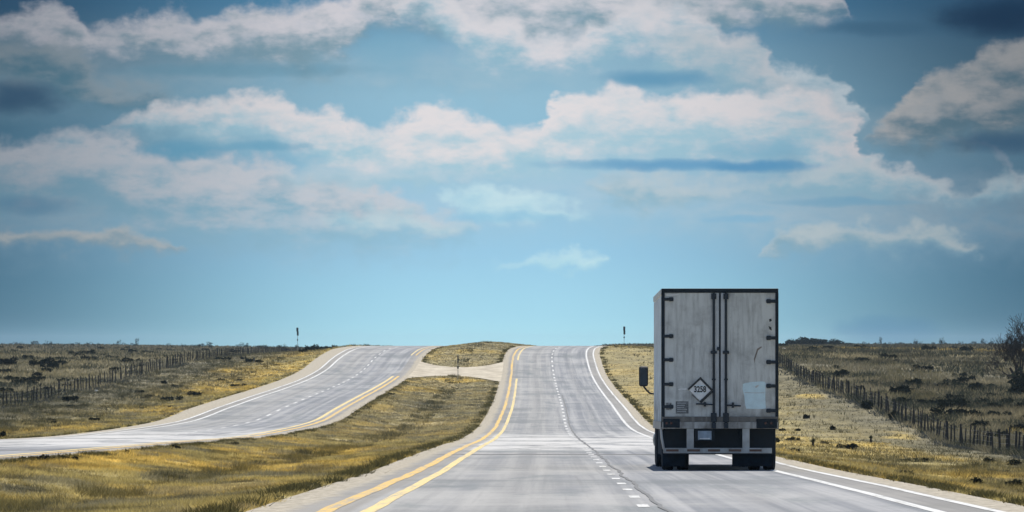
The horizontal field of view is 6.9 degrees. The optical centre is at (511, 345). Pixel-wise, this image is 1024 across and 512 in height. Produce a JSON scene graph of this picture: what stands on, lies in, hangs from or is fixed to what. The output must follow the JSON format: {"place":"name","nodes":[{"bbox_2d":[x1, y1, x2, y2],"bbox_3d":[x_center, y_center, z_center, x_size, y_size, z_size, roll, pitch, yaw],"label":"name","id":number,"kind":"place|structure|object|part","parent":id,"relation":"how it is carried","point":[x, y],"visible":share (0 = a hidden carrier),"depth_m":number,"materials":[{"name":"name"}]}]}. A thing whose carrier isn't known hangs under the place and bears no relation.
{"place":"outdoors","nodes":[
{"label":"outdoors","id":0,"kind":"place"},
{"bbox_2d":[0,346,438,460],"bbox_3d":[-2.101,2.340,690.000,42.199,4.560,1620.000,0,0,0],"label":"opposite road","id":1,"kind":"structure","parent":0,"point":[402,362],"depth_m":576.44,"materials":[{"name":"grey asphalt"}]},
{"bbox_2d":[408,361,503,381],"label":"median crossover path","id":2,"kind":"structure","parent":0,"point":[493,372],"depth_m":850.71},
{"bbox_2d":[0,342,1023,511],"bbox_3d":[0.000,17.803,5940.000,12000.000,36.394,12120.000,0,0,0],"label":"ground","id":3,"kind":"structure","parent":0,"point":[633,393],"depth_m":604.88,"materials":[{"name":"beige plant"}]},
{"bbox_2d":[0,431,6,436],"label":"shrub","id":4,"kind":"object","parent":3,"relation":"on","point":[2,433],"visible":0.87,"depth_m":382.63,"materials":[{"name":"green plant"}]},
{"bbox_2d":[0,368,11,373],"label":"shrub","id":5,"kind":"object","parent":3,"relation":"on","point":[5,370],"visible":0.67,"depth_m":824.32,"materials":[{"name":"plant"}]},
{"bbox_2d":[0,387,13,393],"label":"shrub","id":6,"kind":"object","parent":3,"relation":"on","point":[4,389],"visible":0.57,"depth_m":689.05,"materials":[{"name":"green plant"}]},
{"bbox_2d":[0,356,17,365],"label":"shrub","id":7,"kind":"object","parent":3,"relation":"on","point":[5,361],"visible":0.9,"depth_m":884.25,"materials":[{"name":"green plant"}]},
{"bbox_2d":[4,375,26,380],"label":"shrub","id":8,"kind":"object","parent":3,"relation":"on","point":[9,378],"visible":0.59,"depth_m":766.56,"materials":[{"name":"green plant"}]},
{"bbox_2d":[10,378,32,384],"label":"shrub","id":9,"kind":"object","parent":3,"relation":"on","point":[15,381],"visible":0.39,"depth_m":741.33,"materials":[{"name":"green plant"}]},
{"bbox_2d":[20,454,49,459],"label":"shrub","id":10,"kind":"object","parent":3,"relation":"on","point":[42,456],"visible":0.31,"depth_m":202.88,"materials":[{"name":"plant"}]},
{"bbox_2d":[33,375,45,381],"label":"shrub","id":11,"kind":"object","parent":3,"relation":"on","point":[39,377],"visible":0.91,"depth_m":759.14,"materials":[{"name":"green plant"}]},
{"bbox_2d":[29,357,56,365],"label":"shrub","id":12,"kind":"object","parent":3,"relation":"on","point":[33,363],"visible":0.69,"depth_m":875.13,"materials":[{"name":"green plant"}]},
{"bbox_2d":[41,367,52,371],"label":"shrub","id":13,"kind":"object","parent":3,"relation":"on","point":[46,369],"visible":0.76,"depth_m":829.03,"materials":[{"name":"green plant"}]},
{"bbox_2d":[40,362,56,368],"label":"shrub","id":14,"kind":"object","parent":3,"relation":"on","point":[50,365],"visible":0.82,"depth_m":850.89,"materials":[{"name":"green plant"}]},
{"bbox_2d":[55,360,67,364],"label":"shrub","id":15,"kind":"object","parent":3,"relation":"on","point":[62,362],"visible":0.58,"depth_m":886.15,"materials":[{"name":"green plant"}]},
{"bbox_2d":[58,454,78,460],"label":"shrub","id":16,"kind":"object","parent":3,"relation":"on","point":[74,457],"visible":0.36,"depth_m":212.81,"materials":[{"name":"green plant"}]},
{"bbox_2d":[62,395,79,401],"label":"shrub","id":17,"kind":"object","parent":3,"relation":"on","point":[73,397],"visible":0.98,"depth_m":631.85,"materials":[{"name":"green plant"}]},
{"bbox_2d":[82,349,95,353],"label":"shrub","id":18,"kind":"object","parent":3,"relation":"on","point":[90,351],"visible":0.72,"depth_m":1122.00,"materials":[{"name":"plant"}]},
{"bbox_2d":[81,356,97,359],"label":"shrub","id":19,"kind":"object","parent":3,"relation":"on","point":[84,357],"visible":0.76,"depth_m":955.88,"materials":[{"name":"green plant"}]},
{"bbox_2d":[109,367,119,370],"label":"shrub","id":20,"kind":"object","parent":3,"relation":"on","point":[117,368],"visible":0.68,"depth_m":834.79,"materials":[{"name":"green plant"}]},
{"bbox_2d":[120,357,141,362],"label":"shrub","id":21,"kind":"object","parent":3,"relation":"on","point":[128,359],"visible":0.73,"depth_m":907.01,"materials":[{"name":"green plant"}]},
{"bbox_2d":[0,343,308,410],"bbox_3d":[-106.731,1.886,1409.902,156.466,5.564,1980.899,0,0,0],"label":"pasture scrub","id":22,"kind":"object","parent":3,"relation":"on","point":[61,349],"visible":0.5,"depth_m":896.27,"materials":[{"name":"green plant"}]},
{"bbox_2d":[2,346,338,404],"bbox_3d":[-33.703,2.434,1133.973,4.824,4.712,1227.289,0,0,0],"label":"fence","id":23,"kind":"object","parent":3,"relation":"on","point":[200,353],"visible":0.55,"depth_m":800.22,"materials":[{"name":"brown wood"}]},
{"bbox_2d":[160,395,183,400],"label":"shrub","id":24,"kind":"object","parent":3,"relation":"on","point":[181,397],"visible":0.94,"depth_m":631.14,"materials":[{"name":"green plant"}]},
{"bbox_2d":[0,345,372,438],"bbox_3d":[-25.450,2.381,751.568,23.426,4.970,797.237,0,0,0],"label":"roadside grass","id":25,"kind":"structure","parent":3,"relation":"on","point":[17,427],"depth_m":647.97,"materials":[{"name":"yellow plant"}]},
{"bbox_2d":[187,391,201,395],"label":"shrub","id":26,"kind":"object","parent":3,"relation":"on","point":[193,393],"visible":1,"depth_m":668.36,"materials":[{"name":"green plant"}]},
{"bbox_2d":[0,341,537,511],"bbox_3d":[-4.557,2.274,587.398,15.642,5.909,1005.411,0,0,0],"label":"dry median grass","id":27,"kind":"structure","parent":3,"relation":"on","point":[318,466],"depth_m":225.26,"materials":[{"name":"yellow plant"}]},
{"bbox_2d":[296,328,298,349],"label":"road sign","id":28,"kind":"object","parent":3,"relation":"on","point":[297,337],"visible":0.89,"depth_m":1119.94,"materials":[{"name":"metal"}]},
{"bbox_2d":[312,344,329,349],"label":"shrub","id":29,"kind":"object","parent":3,"relation":"on","point":[316,347],"visible":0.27,"depth_m":1149.52,"materials":[{"name":"green plant"}]},
{"bbox_2d":[231,343,653,356],"bbox_3d":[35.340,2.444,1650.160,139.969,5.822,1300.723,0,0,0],"label":"crest scrub","id":30,"kind":"object","parent":3,"relation":"on","point":[616,345],"visible":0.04,"depth_m":1021.00,"materials":[{"name":"green plant"}]},
{"bbox_2d":[785,340,798,344],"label":"shrub","id":31,"kind":"object","parent":3,"relation":"on","point":[791,342],"visible":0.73,"depth_m":1898.90,"materials":[{"name":"green plant"}]},
{"bbox_2d":[785,436,800,440],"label":"shrub","id":32,"kind":"object","parent":3,"relation":"on","point":[792,439],"visible":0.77,"depth_m":481.16,"materials":[{"name":"green plant"}]},
{"bbox_2d":[787,338,813,344],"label":"shrub","id":33,"kind":"object","parent":3,"relation":"on","point":[807,341],"visible":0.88,"depth_m":1906.22,"materials":[{"name":"green plant"}]},
{"bbox_2d":[803,414,809,418],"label":"shrub","id":34,"kind":"object","parent":3,"relation":"on","point":[805,416],"visible":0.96,"depth_m":562.35,"materials":[{"name":"green plant"}]},
{"bbox_2d":[795,337,828,344],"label":"shrub","id":35,"kind":"object","parent":3,"relation":"on","point":[824,341],"visible":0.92,"depth_m":1911.95,"materials":[{"name":"green plant"}]},
{"bbox_2d":[602,342,1023,459],"bbox_3d":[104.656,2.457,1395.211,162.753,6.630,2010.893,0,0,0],"label":"pasture scrub","id":36,"kind":"object","parent":3,"relation":"on","point":[907,353],"visible":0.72,"depth_m":728.32,"materials":[{"name":"green plant"}]},
{"bbox_2d":[812,338,839,344],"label":"shrub","id":37,"kind":"object","parent":3,"relation":"on","point":[831,341],"visible":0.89,"depth_m":1920.80,"materials":[{"name":"green plant"}]},
{"bbox_2d":[831,369,848,376],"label":"shrub","id":38,"kind":"object","parent":3,"relation":"on","point":[840,372],"visible":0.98,"depth_m":742.44,"materials":[{"name":"green plant"}]},
{"bbox_2d":[846,443,858,449],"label":"shrub","id":39,"kind":"object","parent":3,"relation":"on","point":[851,445],"visible":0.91,"depth_m":408.12,"materials":[{"name":"green plant"}]},
{"bbox_2d":[854,357,868,360],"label":"shrub","id":40,"kind":"object","parent":3,"relation":"on","point":[861,359],"visible":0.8,"depth_m":833.05,"materials":[{"name":"plant"}]},
{"bbox_2d":[861,400,873,409],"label":"shrub","id":41,"kind":"object","parent":3,"relation":"on","point":[866,404],"visible":0.94,"depth_m":584.45,"materials":[{"name":"green plant"}]},
{"bbox_2d":[879,353,896,357],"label":"shrub","id":42,"kind":"object","parent":3,"relation":"on","point":[885,355],"visible":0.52,"depth_m":891.46,"materials":[{"name":"green plant"}]},
{"bbox_2d":[888,410,897,419],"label":"shrub","id":43,"kind":"object","parent":3,"relation":"on","point":[892,413],"visible":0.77,"depth_m":552.97,"materials":[{"name":"plant"}]},
{"bbox_2d":[889,384,911,394],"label":"shrub","id":44,"kind":"object","parent":3,"relation":"on","point":[901,389],"visible":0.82,"depth_m":651.53,"materials":[{"name":"plant"}]},
{"bbox_2d":[779,352,1023,454],"bbox_3d":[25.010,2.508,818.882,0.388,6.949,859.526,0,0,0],"label":"fence","id":45,"kind":"object","parent":3,"relation":"on","point":[856,392],"visible":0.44,"depth_m":536.18,"materials":[{"name":"brown wood"}]},
{"bbox_2d":[892,397,924,403],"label":"shrub","id":46,"kind":"object","parent":3,"relation":"on","point":[903,399],"visible":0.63,"depth_m":606.57,"materials":[{"name":"green plant"}]},
{"bbox_2d":[904,378,922,385],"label":"shrub","id":47,"kind":"object","parent":3,"relation":"on","point":[917,381],"visible":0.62,"depth_m":702.40,"materials":[{"name":"green plant"}]},
{"bbox_2d":[914,457,929,462],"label":"shrub","id":48,"kind":"object","parent":3,"relation":"on","point":[925,459],"visible":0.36,"depth_m":319.96,"materials":[{"name":"plant"}]},
{"bbox_2d":[911,364,933,369],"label":"shrub","id":49,"kind":"object","parent":3,"relation":"on","point":[924,367],"visible":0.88,"depth_m":783.28,"materials":[{"name":"green plant"}]},
{"bbox_2d":[921,345,935,349],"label":"shrub","id":50,"kind":"object","parent":3,"relation":"on","point":[927,347],"visible":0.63,"depth_m":1186.16,"materials":[{"name":"plant"}]},
{"bbox_2d":[925,396,964,405],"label":"shrub","id":51,"kind":"object","parent":3,"relation":"on","point":[945,400],"visible":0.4,"depth_m":604.82,"materials":[{"name":"green plant"}]},
{"bbox_2d":[936,398,970,408],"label":"shrub","id":52,"kind":"object","parent":3,"relation":"on","point":[958,402],"visible":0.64,"depth_m":579.61,"materials":[{"name":"green plant"}]},
{"bbox_2d":[944,393,963,398],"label":"shrub","id":53,"kind":"object","parent":3,"relation":"on","point":[948,395],"visible":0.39,"depth_m":626.54,"materials":[{"name":"green plant"}]},
{"bbox_2d":[930,405,980,416],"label":"shrub","id":54,"kind":"object","parent":3,"relation":"on","point":[939,411],"visible":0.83,"depth_m":554.07,"materials":[{"name":"green plant"}]},
{"bbox_2d":[943,376,967,383],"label":"shrub","id":55,"kind":"object","parent":3,"relation":"on","point":[960,379],"visible":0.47,"depth_m":718.64,"materials":[{"name":"plant"}]},
{"bbox_2d":[951,372,966,377],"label":"shrub","id":56,"kind":"object","parent":3,"relation":"on","point":[963,374],"visible":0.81,"depth_m":756.08,"materials":[{"name":"green plant"}]},
{"bbox_2d":[959,346,973,351],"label":"shrub","id":57,"kind":"object","parent":3,"relation":"on","point":[963,348],"visible":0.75,"depth_m":1166.37,"materials":[{"name":"green plant"}]},
{"bbox_2d":[957,375,976,380],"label":"shrub","id":58,"kind":"object","parent":3,"relation":"on","point":[971,377],"visible":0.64,"depth_m":740.68,"materials":[{"name":"green plant"}]},
{"bbox_2d":[968,382,984,390],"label":"shrub","id":59,"kind":"object","parent":3,"relation":"on","point":[974,385],"visible":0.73,"depth_m":676.69,"materials":[{"name":"plant"}]},
{"bbox_2d":[970,477,984,483],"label":"shrub","id":60,"kind":"object","parent":3,"relation":"on","point":[978,480],"visible":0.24,"depth_m":200.30,"materials":[{"name":"green plant"}]},
{"bbox_2d":[970,420,989,427],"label":"shrub","id":61,"kind":"object","parent":3,"relation":"on","point":[981,422],"visible":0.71,"depth_m":521.43,"materials":[{"name":"green plant"}]},
{"bbox_2d":[984,457,995,462],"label":"shrub","id":62,"kind":"object","parent":3,"relation":"on","point":[985,459],"visible":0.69,"depth_m":339.95,"materials":[{"name":"green plant"}]},
{"bbox_2d":[972,397,1013,404],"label":"shrub","id":63,"kind":"object","parent":3,"relation":"on","point":[1010,400],"visible":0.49,"depth_m":605.80,"materials":[{"name":"plant"}]},
{"bbox_2d":[987,402,1003,407],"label":"shrub","id":64,"kind":"object","parent":3,"relation":"on","point":[993,404],"visible":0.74,"depth_m":593.74,"materials":[{"name":"green plant"}]},
{"bbox_2d":[985,430,1008,438],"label":"shrub","id":65,"kind":"object","parent":3,"relation":"on","point":[1003,432],"visible":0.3,"depth_m":494.61,"materials":[{"name":"green plant"}]},
{"bbox_2d":[987,410,1011,416],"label":"shrub","id":66,"kind":"object","parent":3,"relation":"on","point":[998,413],"visible":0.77,"depth_m":560.39,"materials":[{"name":"green plant"}]},
{"bbox_2d":[982,313,1023,383],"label":"bare tree","id":67,"kind":"object","parent":3,"relation":"on","point":[1015,349],"visible":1,"depth_m":673.95,"materials":[{"name":"brown plant"}]},
{"bbox_2d":[1005,479,1022,485],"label":"shrub","id":68,"kind":"object","parent":3,"relation":"on","point":[1013,482],"visible":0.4,"depth_m":212.40,"materials":[{"name":"green plant"}]},
{"bbox_2d":[1005,383,1023,393],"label":"shrub","id":69,"kind":"object","parent":3,"relation":"on","point":[1017,388],"visible":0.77,"depth_m":660.01,"materials":[{"name":"green plant"}]},
{"bbox_2d":[1007,461,1021,464],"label":"shrub","id":70,"kind":"object","parent":3,"relation":"on","point":[1015,463],"visible":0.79,"depth_m":324.04,"materials":[{"name":"green plant"}]},
{"bbox_2d":[1007,366,1023,385],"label":"shrub","id":71,"kind":"object","parent":3,"relation":"on","point":[1020,380],"visible":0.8,"depth_m":668.80,"materials":[{"name":"green plant"}]},
{"bbox_2d":[1008,423,1023,429],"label":"shrub","id":72,"kind":"object","parent":3,"relation":"on","point":[1019,425],"visible":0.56,"depth_m":516.34,"materials":[{"name":"green plant"}]},
{"bbox_2d":[1015,401,1023,407],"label":"shrub","id":73,"kind":"object","parent":3,"relation":"on","point":[1020,403],"visible":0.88,"depth_m":592.48,"materials":[{"name":"green plant"}]},
{"bbox_2d":[0,0,1023,346],"label":"sky","id":74,"kind":"structure","parent":0,"point":[254,173],"materials":[{"name":"blue"}]},
{"bbox_2d":[246,346,1023,511],"bbox_3d":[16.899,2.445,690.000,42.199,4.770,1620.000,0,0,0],"label":"highway road","id":75,"kind":"structure","parent":0,"point":[534,457],"depth_m":171.50,"materials":[{"name":"grey asphalt"}]},
{"bbox_2d":[1,346,525,511],"bbox_3d":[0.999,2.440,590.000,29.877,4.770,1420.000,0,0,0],"label":"worn yellow rumble line","id":76,"kind":"object","parent":75,"relation":"on","point":[337,505],"visible":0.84,"depth_m":235.88,"materials":[{"name":"paint"}]},
{"bbox_2d":[0,346,530,511],"bbox_3d":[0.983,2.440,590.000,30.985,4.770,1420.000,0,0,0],"label":"yellow edge line","id":77,"kind":"object","parent":75,"relation":"on","point":[386,501],"visible":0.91,"depth_m":241.73,"materials":[{"name":"paint"}]},
{"bbox_2d":[0,348,649,506],"bbox_3d":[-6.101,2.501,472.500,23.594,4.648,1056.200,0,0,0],"label":"lane dash marking","id":78,"kind":"object","parent":75,"relation":"on","point":[638,505],"visible":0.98,"depth_m":330.81,"materials":[{"name":"white paint"}]},
{"bbox_2d":[0,346,1004,511],"bbox_3d":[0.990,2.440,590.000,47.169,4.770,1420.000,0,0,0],"label":"white edge line","id":79,"kind":"object","parent":75,"relation":"on","point":[869,493],"visible":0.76,"depth_m":208.44,"materials":[{"name":"paint"}]},
{"bbox_2d":[562,395,672,511],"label":"sealed road crack","id":80,"kind":"object","parent":75,"relation":"on","point":[644,492],"visible":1,"depth_m":179.08,"materials":[{"name":"black asphalt"}]},
{"bbox_2d":[639,288,778,469],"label":"semi truck","id":81,"kind":"object","parent":75,"relation":"on","point":[716,370],"visible":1,"depth_m":190.01,"materials":[{"name":"metal"}]},
{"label":"rear door","id":82,"kind":"part","parent":81,"relation":"part of","materials":[{"name":"white metal"}]},
{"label":"rear door","id":83,"kind":"part","parent":81,"relation":"part of","materials":[{"name":"metal"}]}
]}

